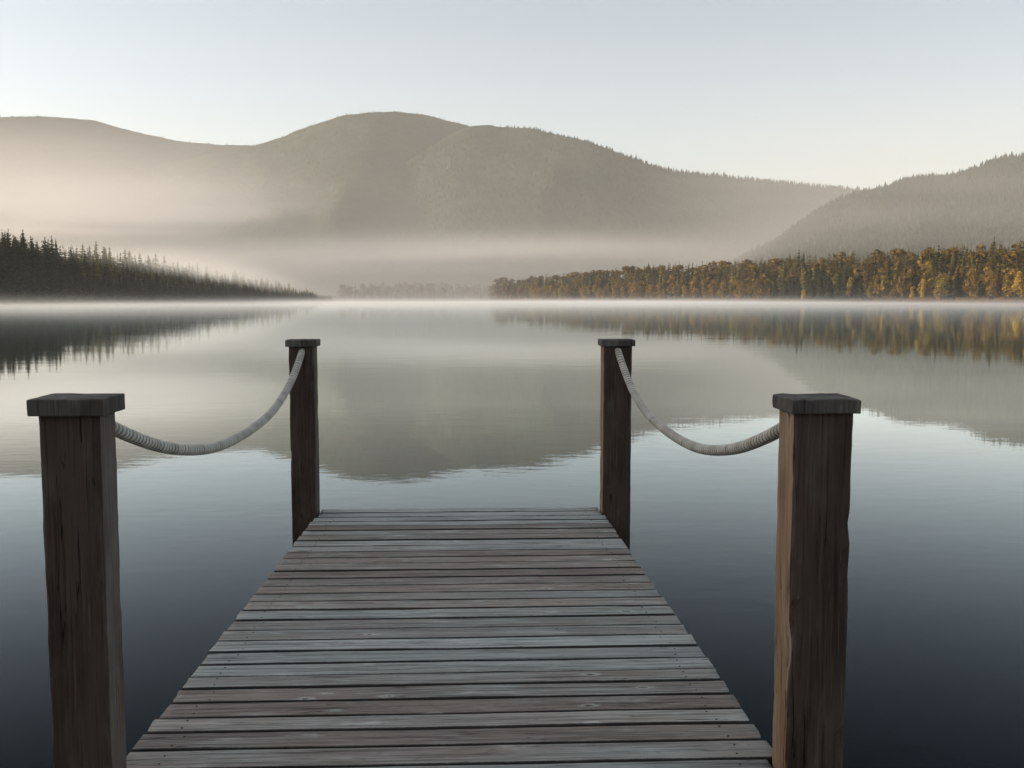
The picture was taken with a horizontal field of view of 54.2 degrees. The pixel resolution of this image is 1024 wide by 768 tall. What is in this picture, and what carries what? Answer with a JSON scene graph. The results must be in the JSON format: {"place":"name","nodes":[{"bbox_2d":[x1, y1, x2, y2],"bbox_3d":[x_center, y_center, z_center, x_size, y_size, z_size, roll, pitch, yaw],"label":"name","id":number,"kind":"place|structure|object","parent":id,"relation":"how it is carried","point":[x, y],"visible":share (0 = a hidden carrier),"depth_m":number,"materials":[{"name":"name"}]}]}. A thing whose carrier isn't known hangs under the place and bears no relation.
{"place":"outdoors","nodes":[
{"label":"outdoors","id":0,"kind":"place"},
{"bbox_2d":[0,116,249,240],"bbox_3d":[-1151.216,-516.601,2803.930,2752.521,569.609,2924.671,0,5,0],"label":"mountain","id":1,"kind":"structure","parent":0,"point":[50,205],"depth_m":2495.93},
{"bbox_2d":[0,111,468,293],"bbox_3d":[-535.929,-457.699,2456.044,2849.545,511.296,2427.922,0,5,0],"label":"mountain","id":2,"kind":"structure","parent":0,"point":[315,251],"depth_m":2116.41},
{"bbox_2d":[0,110,1023,286],"bbox_3d":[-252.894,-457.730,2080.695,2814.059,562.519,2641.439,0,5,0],"label":"mountain forest","id":3,"kind":"object","parent":2,"relation":"on","point":[814,222],"visible":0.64,"depth_m":1670.54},
{"bbox_2d":[0,266,1022,304],"bbox_3d":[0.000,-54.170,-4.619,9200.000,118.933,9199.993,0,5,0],"label":"ground","id":4,"kind":"structure","parent":0,"point":[338,297],"depth_m":707.04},
{"bbox_2d":[0,282,7,303],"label":"spruce tree","id":5,"kind":"object","parent":4,"relation":"on","point":[1,298],"visible":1,"depth_m":355.85,"materials":[{"name":"green plant"}]},
{"bbox_2d":[1,263,13,297],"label":"spruce tree","id":6,"kind":"object","parent":4,"relation":"on","point":[4,272],"visible":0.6,"depth_m":373.95,"materials":[{"name":"green plant"}]},
{"bbox_2d":[11,275,24,303],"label":"spruce tree","id":7,"kind":"object","parent":4,"relation":"on","point":[18,296],"visible":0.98,"depth_m":370.57,"materials":[{"name":"green plant"}]},
{"bbox_2d":[14,269,32,303],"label":"spruce tree","id":8,"kind":"object","parent":4,"relation":"on","point":[26,298],"visible":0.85,"depth_m":375.04,"materials":[{"name":"green plant"}]},
{"bbox_2d":[19,229,30,263],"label":"spruce tree","id":9,"kind":"object","parent":4,"relation":"on","point":[23,244],"visible":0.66,"depth_m":426.01,"materials":[{"name":"green plant"}]},
{"bbox_2d":[24,269,35,301],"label":"spruce tree","id":10,"kind":"object","parent":4,"relation":"on","point":[29,291],"visible":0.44,"depth_m":381.05,"materials":[{"name":"green plant"}]},
{"bbox_2d":[29,274,38,302],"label":"spruce tree","id":11,"kind":"object","parent":4,"relation":"on","point":[32,285],"visible":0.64,"depth_m":385.60,"materials":[{"name":"green plant"}]},
{"bbox_2d":[34,270,48,303],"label":"spruce tree","id":12,"kind":"object","parent":4,"relation":"on","point":[39,293],"visible":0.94,"depth_m":390.73,"materials":[{"name":"green plant"}]},
{"bbox_2d":[47,280,59,303],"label":"spruce tree","id":13,"kind":"object","parent":4,"relation":"on","point":[52,298],"visible":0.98,"depth_m":401.18,"materials":[{"name":"green plant"}]},
{"bbox_2d":[50,235,57,261],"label":"spruce tree","id":14,"kind":"object","parent":4,"relation":"on","point":[53,250],"visible":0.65,"depth_m":474.42,"materials":[{"name":"green plant"}]},
{"bbox_2d":[54,273,69,302],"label":"spruce tree","id":15,"kind":"object","parent":4,"relation":"on","point":[61,296],"visible":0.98,"depth_m":414.05,"materials":[{"name":"green plant"}]},
{"bbox_2d":[68,247,74,270],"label":"spruce tree","id":16,"kind":"object","parent":4,"relation":"on","point":[70,258],"visible":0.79,"depth_m":478.10,"materials":[{"name":"green plant"}]},
{"bbox_2d":[77,254,85,278],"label":"larch tree","id":17,"kind":"object","parent":4,"relation":"on","point":[82,267],"visible":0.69,"depth_m":467.36,"materials":[{"name":"green plant"}]},
{"bbox_2d":[82,250,90,275],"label":"spruce tree","id":18,"kind":"object","parent":4,"relation":"on","point":[85,263],"visible":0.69,"depth_m":475.15,"materials":[{"name":"green plant"}]},
{"bbox_2d":[81,275,94,303],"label":"spruce tree","id":19,"kind":"object","parent":4,"relation":"on","point":[87,297],"visible":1,"depth_m":432.86,"materials":[{"name":"green plant"}]},
{"bbox_2d":[86,251,92,271],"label":"larch tree","id":20,"kind":"object","parent":4,"relation":"on","point":[89,261],"visible":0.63,"depth_m":497.56,"materials":[{"name":"green plant"}]},
{"bbox_2d":[93,279,101,301],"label":"spruce tree","id":21,"kind":"object","parent":4,"relation":"on","point":[97,298],"visible":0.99,"depth_m":445.55,"materials":[{"name":"green plant"}]},
{"bbox_2d":[98,274,106,301],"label":"spruce tree","id":22,"kind":"object","parent":4,"relation":"on","point":[102,294],"visible":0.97,"depth_m":451.88,"materials":[{"name":"green plant"}]},
{"bbox_2d":[102,272,110,299],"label":"spruce tree","id":23,"kind":"object","parent":4,"relation":"on","point":[106,289],"visible":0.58,"depth_m":460.93,"materials":[{"name":"green plant"}]},
{"bbox_2d":[115,275,126,302],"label":"spruce tree","id":24,"kind":"object","parent":4,"relation":"on","point":[121,296],"visible":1,"depth_m":465.80,"materials":[{"name":"green plant"}]},
{"bbox_2d":[121,249,129,272],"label":"larch tree","id":25,"kind":"object","parent":4,"relation":"on","point":[125,258],"visible":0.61,"depth_m":538.40,"materials":[{"name":"green plant"}]},
{"bbox_2d":[123,276,130,302],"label":"spruce tree","id":26,"kind":"object","parent":4,"relation":"on","point":[126,293],"visible":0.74,"depth_m":471.57,"materials":[{"name":"green plant"}]},
{"bbox_2d":[127,280,135,302],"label":"spruce tree","id":27,"kind":"object","parent":4,"relation":"on","point":[130,293],"visible":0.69,"depth_m":477.49,"materials":[{"name":"green plant"}]},
{"bbox_2d":[140,276,150,302],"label":"spruce tree","id":28,"kind":"object","parent":4,"relation":"on","point":[145,295],"visible":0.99,"depth_m":494.97,"materials":[{"name":"green plant"}]},
{"bbox_2d":[149,280,158,302],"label":"spruce tree","id":29,"kind":"object","parent":4,"relation":"on","point":[153,293],"visible":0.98,"depth_m":500.58,"materials":[{"name":"green plant"}]},
{"bbox_2d":[159,267,167,288],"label":"larch tree","id":30,"kind":"object","parent":4,"relation":"on","point":[162,277],"visible":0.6,"depth_m":550.65,"materials":[{"name":"green plant"}]},
{"bbox_2d":[158,280,170,302],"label":"spruce tree","id":31,"kind":"object","parent":4,"relation":"on","point":[163,298],"visible":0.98,"depth_m":517.83,"materials":[{"name":"green plant"}]},
{"bbox_2d":[175,286,181,302],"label":"spruce tree","id":32,"kind":"object","parent":4,"relation":"on","point":[178,297],"visible":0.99,"depth_m":534.96,"materials":[{"name":"green plant"}]},
{"bbox_2d":[187,282,197,302],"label":"spruce tree","id":33,"kind":"object","parent":4,"relation":"on","point":[192,297],"visible":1,"depth_m":560.98,"materials":[{"name":"green plant"}]},
{"bbox_2d":[208,283,216,301],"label":"spruce tree","id":34,"kind":"object","parent":4,"relation":"on","point":[212,298],"visible":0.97,"depth_m":593.95,"materials":[{"name":"green plant"}]},
{"bbox_2d":[219,284,227,301],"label":"spruce tree","id":35,"kind":"object","parent":4,"relation":"on","point":[223,298],"visible":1,"depth_m":605.91,"materials":[{"name":"green plant"}]},
{"bbox_2d":[240,285,247,301],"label":"spruce tree","id":36,"kind":"object","parent":4,"relation":"on","point":[243,296],"visible":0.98,"depth_m":636.79,"materials":[{"name":"green plant"}]},
{"bbox_2d":[0,230,1023,301],"bbox_3d":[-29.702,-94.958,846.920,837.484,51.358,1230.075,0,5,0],"label":"forest","id":37,"kind":"object","parent":4,"relation":"on","point":[1013,258],"visible":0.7,"depth_m":611.92,"materials":[{"name":"green plant"}]},
{"bbox_2d":[606,283,611,296],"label":"golden tree","id":38,"kind":"object","parent":4,"relation":"on","point":[609,288],"visible":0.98,"depth_m":853.73,"materials":[{"name":"brown plant"}]},
{"bbox_2d":[615,282,621,296],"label":"golden tree","id":39,"kind":"object","parent":4,"relation":"on","point":[618,284],"visible":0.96,"depth_m":848.63,"materials":[{"name":"brown plant"}]},
{"bbox_2d":[620,282,627,300],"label":"golden tree","id":40,"kind":"object","parent":4,"relation":"on","point":[623,291],"visible":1,"depth_m":827.33,"materials":[{"name":"brown plant"}]},
{"bbox_2d":[630,282,639,300],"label":"golden tree","id":41,"kind":"object","parent":4,"relation":"on","point":[634,291],"visible":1,"depth_m":806.78,"materials":[{"name":"brown plant"}]},
{"bbox_2d":[648,285,657,298],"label":"golden tree","id":42,"kind":"object","parent":4,"relation":"on","point":[653,287],"visible":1,"depth_m":781.83,"materials":[{"name":"brown plant"}]},
{"bbox_2d":[655,283,663,298],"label":"golden tree","id":43,"kind":"object","parent":4,"relation":"on","point":[659,287],"visible":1,"depth_m":772.63,"materials":[{"name":"brown plant"}]},
{"bbox_2d":[690,279,699,297],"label":"golden tree","id":44,"kind":"object","parent":4,"relation":"on","point":[693,283],"visible":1,"depth_m":726.95,"materials":[{"name":"brown plant"}]},
{"bbox_2d":[700,279,708,297],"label":"golden tree","id":45,"kind":"object","parent":4,"relation":"on","point":[704,283],"visible":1,"depth_m":714.84,"materials":[{"name":"brown plant"}]},
{"bbox_2d":[710,280,719,295],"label":"golden tree","id":46,"kind":"object","parent":4,"relation":"on","point":[715,287],"visible":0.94,"depth_m":704.48,"materials":[{"name":"brown plant"}]},
{"bbox_2d":[717,282,726,298],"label":"golden tree","id":47,"kind":"object","parent":4,"relation":"on","point":[723,288],"visible":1,"depth_m":691.56,"materials":[{"name":"brown plant"}]},
{"bbox_2d":[725,268,733,297],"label":"larch tree","id":48,"kind":"object","parent":4,"relation":"on","point":[731,284],"visible":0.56,"depth_m":705.63,"materials":[{"name":"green plant"}]},
{"bbox_2d":[731,276,736,297],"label":"golden tree","id":49,"kind":"object","parent":4,"relation":"on","point":[734,285],"visible":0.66,"depth_m":691.57,"materials":[{"name":"brown plant"}]},
{"bbox_2d":[733,280,741,298],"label":"golden tree","id":50,"kind":"object","parent":4,"relation":"on","point":[735,292],"visible":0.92,"depth_m":676.78,"materials":[{"name":"brown plant"}]},
{"bbox_2d":[739,282,746,295],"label":"golden tree","id":51,"kind":"object","parent":4,"relation":"on","point":[742,286],"visible":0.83,"depth_m":674.48,"materials":[{"name":"brown plant"}]},
{"bbox_2d":[752,277,767,298],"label":"golden tree","id":52,"kind":"object","parent":4,"relation":"on","point":[759,282],"visible":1,"depth_m":639.71,"materials":[{"name":"brown plant"}]},
{"bbox_2d":[502,297,1023,303],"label":"undergrowth","id":53,"kind":"object","parent":4,"relation":"on","point":[1003,300],"visible":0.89,"depth_m":512.34,"materials":[{"name":"plant"}]},
{"bbox_2d":[763,278,771,298],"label":"golden tree","id":54,"kind":"object","parent":4,"relation":"on","point":[767,284],"visible":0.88,"depth_m":641.44,"materials":[{"name":"brown plant"}]},
{"bbox_2d":[769,276,779,301],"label":"spruce tree","id":55,"kind":"object","parent":4,"relation":"on","point":[775,291],"visible":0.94,"depth_m":623.87,"materials":[{"name":"green plant"}]},
{"bbox_2d":[779,268,787,300],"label":"spruce tree","id":56,"kind":"object","parent":4,"relation":"on","point":[784,275],"visible":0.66,"depth_m":619.50,"materials":[{"name":"green plant"}]},
{"bbox_2d":[780,278,788,301],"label":"spruce tree","id":57,"kind":"object","parent":4,"relation":"on","point":[785,292],"visible":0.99,"depth_m":612.96,"materials":[{"name":"green plant"}]},
{"bbox_2d":[787,273,795,301],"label":"spruce tree","id":58,"kind":"object","parent":4,"relation":"on","point":[792,292],"visible":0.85,"depth_m":610.12,"materials":[{"name":"green plant"}]},
{"bbox_2d":[795,278,802,300],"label":"spruce tree","id":59,"kind":"object","parent":4,"relation":"on","point":[799,289],"visible":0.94,"depth_m":605.17,"materials":[{"name":"green plant"}]},
{"bbox_2d":[798,267,814,299],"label":"spruce tree","id":60,"kind":"object","parent":4,"relation":"on","point":[807,281],"visible":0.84,"depth_m":597.44,"materials":[{"name":"green plant"}]},
{"bbox_2d":[806,275,814,301],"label":"spruce tree","id":61,"kind":"object","parent":4,"relation":"on","point":[810,293],"visible":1,"depth_m":593.08,"materials":[{"name":"green plant"}]},
{"bbox_2d":[814,268,820,298],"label":"spruce tree","id":62,"kind":"object","parent":4,"relation":"on","point":[817,285],"visible":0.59,"depth_m":591.47,"materials":[{"name":"green plant"}]},
{"bbox_2d":[813,266,822,300],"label":"spruce tree","id":63,"kind":"object","parent":4,"relation":"on","point":[816,274],"visible":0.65,"depth_m":595.84,"materials":[{"name":"green plant"}]},
{"bbox_2d":[814,266,824,301],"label":"spruce tree","id":64,"kind":"object","parent":4,"relation":"on","point":[820,294],"visible":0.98,"depth_m":584.00,"materials":[{"name":"green plant"}]},
{"bbox_2d":[823,271,827,296],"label":"spruce tree","id":65,"kind":"object","parent":4,"relation":"on","point":[825,282],"visible":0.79,"depth_m":587.88,"materials":[{"name":"green plant"}]},
{"bbox_2d":[822,272,832,301],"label":"spruce tree","id":66,"kind":"object","parent":4,"relation":"on","point":[829,298],"visible":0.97,"depth_m":575.13,"materials":[{"name":"green plant"}]},
{"bbox_2d":[832,270,841,302],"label":"spruce tree","id":67,"kind":"object","parent":4,"relation":"on","point":[837,294],"visible":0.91,"depth_m":567.83,"materials":[{"name":"green plant"}]},
{"bbox_2d":[837,266,852,302],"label":"spruce tree","id":68,"kind":"object","parent":4,"relation":"on","point":[843,291],"visible":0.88,"depth_m":563.28,"materials":[{"name":"green plant"}]},
{"bbox_2d":[845,277,853,299],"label":"golden tree","id":69,"kind":"object","parent":4,"relation":"on","point":[850,285],"visible":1,"depth_m":556.93,"materials":[{"name":"yellow plant"}]},
{"bbox_2d":[854,272,863,298],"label":"spruce tree","id":70,"kind":"object","parent":4,"relation":"on","point":[857,287],"visible":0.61,"depth_m":556.94,"materials":[{"name":"green plant"}]},
{"bbox_2d":[856,276,864,302],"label":"spruce tree","id":71,"kind":"object","parent":4,"relation":"on","point":[860,291],"visible":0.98,"depth_m":547.21,"materials":[{"name":"green plant"}]},
{"bbox_2d":[862,271,869,291],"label":"golden tree","id":72,"kind":"object","parent":4,"relation":"on","point":[864,279],"visible":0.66,"depth_m":569.06,"materials":[{"name":"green plant"}]},
{"bbox_2d":[866,282,872,297],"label":"golden tree","id":73,"kind":"object","parent":4,"relation":"on","point":[869,293],"visible":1,"depth_m":540.39,"materials":[{"name":"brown plant"}]},
{"bbox_2d":[874,277,879,300],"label":"golden tree","id":74,"kind":"object","parent":4,"relation":"on","point":[876,281],"visible":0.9,"depth_m":538.10,"materials":[{"name":"brown plant"}]},
{"bbox_2d":[878,275,889,301],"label":"golden tree","id":75,"kind":"object","parent":4,"relation":"on","point":[884,283],"visible":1,"depth_m":526.82,"materials":[{"name":"yellow plant"}]},
{"bbox_2d":[884,263,892,297],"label":"spruce tree","id":76,"kind":"object","parent":4,"relation":"on","point":[886,292],"visible":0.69,"depth_m":544.25,"materials":[{"name":"green plant"}]},
{"bbox_2d":[889,280,898,301],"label":"golden tree","id":77,"kind":"object","parent":4,"relation":"on","point":[893,294],"visible":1,"depth_m":517.34,"materials":[{"name":"brown plant"}]},
{"bbox_2d":[895,273,906,297],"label":"golden tree","id":78,"kind":"object","parent":4,"relation":"on","point":[901,290],"visible":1,"depth_m":515.17,"materials":[{"name":"brown plant"}]},
{"bbox_2d":[905,275,911,298],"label":"golden tree","id":79,"kind":"object","parent":4,"relation":"on","point":[909,281],"visible":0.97,"depth_m":514.80,"materials":[{"name":"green plant"}]},
{"bbox_2d":[920,279,926,296],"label":"golden tree","id":80,"kind":"object","parent":4,"relation":"on","point":[922,290],"visible":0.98,"depth_m":500.46,"materials":[{"name":"yellow plant"}]},
{"bbox_2d":[925,262,933,284],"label":"golden tree","id":81,"kind":"object","parent":4,"relation":"on","point":[930,271],"visible":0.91,"depth_m":527.50,"materials":[{"name":"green plant"}]},
{"bbox_2d":[933,277,940,298],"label":"golden tree","id":82,"kind":"object","parent":4,"relation":"on","point":[937,295],"visible":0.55,"depth_m":496.36,"materials":[{"name":"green plant"}]},
{"bbox_2d":[933,246,942,273],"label":"spruce tree","id":83,"kind":"object","parent":4,"relation":"on","point":[938,253],"visible":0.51,"depth_m":545.00,"materials":[{"name":"green plant"}]},
{"bbox_2d":[934,273,951,298],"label":"golden tree","id":84,"kind":"object","parent":4,"relation":"on","point":[943,287],"visible":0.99,"depth_m":488.23,"materials":[{"name":"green plant"}]},
{"bbox_2d":[940,258,950,298],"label":"spruce tree","id":85,"kind":"object","parent":4,"relation":"on","point":[944,269],"visible":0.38,"depth_m":503.22,"materials":[{"name":"green plant"}]},
{"bbox_2d":[943,268,965,302],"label":"spruce tree","id":86,"kind":"object","parent":4,"relation":"on","point":[956,291],"visible":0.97,"depth_m":478.75,"materials":[{"name":"green plant"}]},
{"bbox_2d":[951,267,965,290],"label":"golden tree","id":87,"kind":"object","parent":4,"relation":"on","point":[962,272],"visible":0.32,"depth_m":495.65,"materials":[{"name":"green plant"}]},
{"bbox_2d":[962,268,980,298],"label":"golden tree","id":88,"kind":"object","parent":4,"relation":"on","point":[973,275],"visible":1,"depth_m":466.08,"materials":[{"name":"brown plant"}]},
{"bbox_2d":[982,266,994,297],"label":"golden tree","id":89,"kind":"object","parent":4,"relation":"on","point":[989,273],"visible":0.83,"depth_m":462.03,"materials":[{"name":"brown plant"}]},
{"bbox_2d":[988,275,999,299],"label":"golden tree","id":90,"kind":"object","parent":4,"relation":"on","point":[994,288],"visible":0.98,"depth_m":456.56,"materials":[{"name":"brown plant"}]},
{"bbox_2d":[1002,268,1016,300],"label":"golden tree","id":91,"kind":"object","parent":4,"relation":"on","point":[1007,284],"visible":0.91,"depth_m":442.23,"materials":[{"name":"yellow plant"}]},
{"bbox_2d":[1011,271,1023,302],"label":"golden tree","id":92,"kind":"object","parent":4,"relation":"on","point":[1018,282],"visible":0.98,"depth_m":437.23,"materials":[{"name":"yellow plant"}]},
{"bbox_2d":[0,300,1023,767],"bbox_3d":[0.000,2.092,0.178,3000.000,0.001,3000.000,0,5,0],"label":"water","id":93,"kind":"structure","parent":0,"point":[456,404],"depth_m":12.88,"materials":[{"name":"grey liquid"}]},
{"bbox_2d":[26,393,126,767],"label":"mooring post","id":94,"kind":"object","parent":93,"relation":"in","point":[80,499],"visible":1,"depth_m":3.18,"materials":[{"name":"brown wood"}]},
{"bbox_2d":[115,349,304,455],"bbox_3d":[-1.467,0.102,5.324,0.053,0.424,4.146,0,5,-2],"label":"rope","id":95,"kind":"object","parent":94,"relation":"attached to","point":[129,435],"visible":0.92,"depth_m":4.69,"materials":[{"name":"grey fabric"}]},
{"bbox_2d":[285,339,319,544],"bbox_3d":[-1.550,1.661,7.582,0.230,4.002,0.221,0,5,-2],"label":"mooring post","id":96,"kind":"object","parent":93,"relation":"in","point":[304,444],"visible":0.47,"depth_m":7.39,"materials":[{"name":"brown wood"}]},
{"bbox_2d":[598,338,634,550],"bbox_3d":[0.782,1.655,7.665,0.256,4.001,0.231,0,5,-2],"label":"mooring post","id":97,"kind":"object","parent":93,"relation":"in","point":[615,440],"visible":0.47,"depth_m":7.47,"materials":[{"name":"brown wood"}]},
{"bbox_2d":[772,393,860,767],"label":"mooring post","id":98,"kind":"object","parent":93,"relation":"in","point":[813,510],"visible":1,"depth_m":3.27,"materials":[{"name":"brown wood"}]},
{"bbox_2d":[126,507,771,767],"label":"dock","id":99,"kind":"object","parent":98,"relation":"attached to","point":[550,637],"visible":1,"depth_m":4.41,"materials":[{"name":"grey wood"}]},
{"bbox_2d":[615,348,779,455],"bbox_3d":[0.895,0.106,5.414,0.062,0.435,4.125,0,5,-3],"label":"rope","id":100,"kind":"object","parent":98,"relation":"attached to","point":[765,437],"visible":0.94,"depth_m":4.94,"materials":[{"name":"grey fabric"}]},
{"bbox_2d":[0,0,1023,189],"label":"sky","id":101,"kind":"structure","parent":0,"point":[862,94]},
{"bbox_2d":[306,125,851,294],"bbox_3d":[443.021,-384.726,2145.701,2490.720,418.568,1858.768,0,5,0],"label":"mountain","id":102,"kind":"structure","parent":0,"point":[490,271],"depth_m":1861.83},
{"bbox_2d":[763,160,1023,261],"bbox_3d":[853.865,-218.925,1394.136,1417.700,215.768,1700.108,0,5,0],"label":"mountain","id":103,"kind":"structure","parent":0,"point":[871,235],"depth_m":1111.55,"materials":[{"name":"grey"}]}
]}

